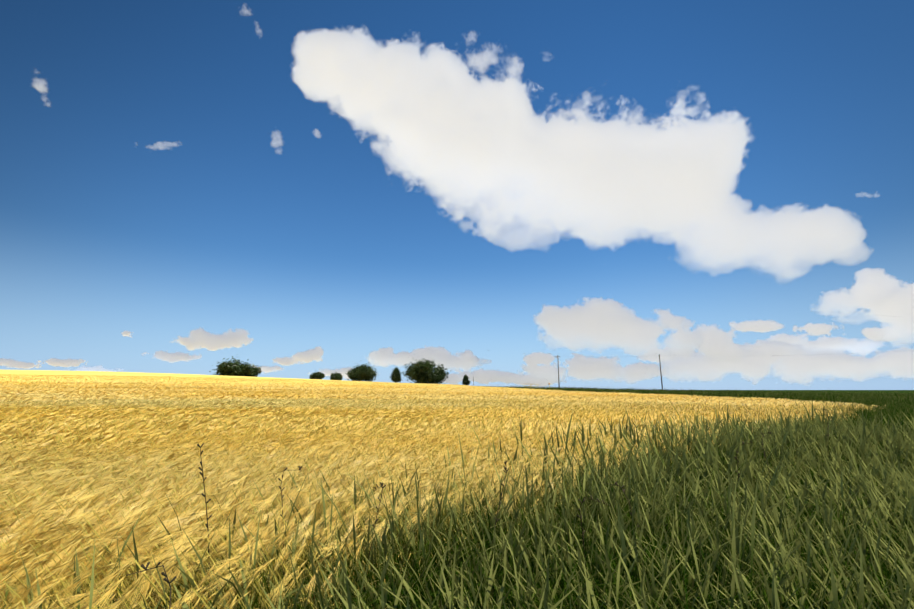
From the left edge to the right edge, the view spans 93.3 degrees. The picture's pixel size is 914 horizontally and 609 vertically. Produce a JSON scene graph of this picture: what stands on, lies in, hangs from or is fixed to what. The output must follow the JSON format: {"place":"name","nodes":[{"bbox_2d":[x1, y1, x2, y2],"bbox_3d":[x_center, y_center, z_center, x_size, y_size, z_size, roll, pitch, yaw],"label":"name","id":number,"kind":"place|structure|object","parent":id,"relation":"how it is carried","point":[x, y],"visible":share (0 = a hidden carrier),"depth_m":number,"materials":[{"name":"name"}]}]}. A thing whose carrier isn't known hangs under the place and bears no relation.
{"place":"outdoors","nodes":[
{"label":"outdoors","id":0,"kind":"place"},
{"bbox_2d":[0,370,913,608],"bbox_3d":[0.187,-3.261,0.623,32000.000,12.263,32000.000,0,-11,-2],"label":"ground","id":1,"kind":"structure","parent":0,"point":[59,372],"depth_m":132.77,"materials":[{"name":"yellow plant"}]},
{"bbox_2d":[209,356,261,376],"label":"tree","id":2,"kind":"object","parent":1,"relation":"on","point":[231,368],"visible":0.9,"depth_m":258.31,"materials":[{"name":"green plant"}]},
{"bbox_2d":[0,374,576,391],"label":"wheat field","id":3,"kind":"structure","parent":1,"relation":"on","point":[38,382],"depth_m":89.87,"materials":[{"name":"plant"}]},
{"bbox_2d":[309,371,324,378],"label":"tree","id":4,"kind":"object","parent":1,"relation":"on","point":[318,375],"visible":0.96,"depth_m":278.98,"materials":[{"name":"green plant"}]},
{"bbox_2d":[328,371,342,379],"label":"tree","id":5,"kind":"object","parent":1,"relation":"on","point":[336,376],"visible":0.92,"depth_m":283.17,"materials":[{"name":"green plant"}]},
{"bbox_2d":[0,426,716,608],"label":"wheat field","id":6,"kind":"structure","parent":1,"relation":"on","point":[79,497],"depth_m":3.47,"materials":[{"name":"plant"}]},
{"bbox_2d":[345,362,376,381],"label":"tree","id":7,"kind":"object","parent":1,"relation":"on","point":[364,372],"visible":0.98,"depth_m":248.41,"materials":[{"name":"green plant"}]},
{"bbox_2d":[390,366,402,382],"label":"tree","id":8,"kind":"object","parent":1,"relation":"on","point":[396,374],"visible":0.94,"depth_m":254.80,"materials":[{"name":"green plant"}]},
{"bbox_2d":[394,358,450,383],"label":"tree","id":9,"kind":"object","parent":1,"relation":"on","point":[425,372],"visible":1,"depth_m":243.98,"materials":[{"name":"green plant"}]},
{"bbox_2d":[0,397,871,462],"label":"wheat field","id":10,"kind":"structure","parent":1,"relation":"on","point":[94,421],"depth_m":12.24,"materials":[{"name":"plant"}]},
{"bbox_2d":[0,385,885,410],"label":"wheat field","id":11,"kind":"structure","parent":1,"relation":"on","point":[47,393],"depth_m":34.55,"materials":[{"name":"plant"}]},
{"bbox_2d":[1,429,913,608],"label":"verge grass","id":12,"kind":"structure","parent":1,"relation":"on","point":[706,563],"depth_m":2.81,"materials":[{"name":"plant"}]},
{"bbox_2d":[462,375,470,385],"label":"tree","id":13,"kind":"object","parent":1,"relation":"on","point":[465,381],"visible":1,"depth_m":257.07,"materials":[{"name":"green plant"}]},
{"bbox_2d":[126,409,829,608],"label":"tall weeds","id":14,"kind":"object","parent":1,"relation":"on","point":[166,579],"visible":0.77,"depth_m":2.89,"materials":[{"name":"plant"}]},
{"bbox_2d":[266,401,913,574],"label":"verge grass","id":15,"kind":"structure","parent":1,"relation":"on","point":[810,458],"depth_m":5.58,"materials":[{"name":"plant"}]},
{"bbox_2d":[659,354,662,389],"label":"utility pole","id":16,"kind":"object","parent":1,"relation":"on","point":[660,372],"visible":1,"depth_m":106.57,"materials":[{"name":"grey wood"}]},
{"bbox_2d":[490,385,913,405],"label":"field","id":17,"kind":"structure","parent":1,"relation":"on","point":[838,396],"depth_m":55.66,"materials":[{"name":"plant"}]},
{"bbox_2d":[0,0,913,389],"label":"sky","id":18,"kind":"structure","parent":0,"point":[285,188],"materials":[{"name":"blue"}]},
{"bbox_2d":[699,394,913,432],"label":"verge grass","id":19,"kind":"structure","parent":0,"point":[892,410],"depth_m":16.61,"materials":[{"name":"plant"}]}
]}

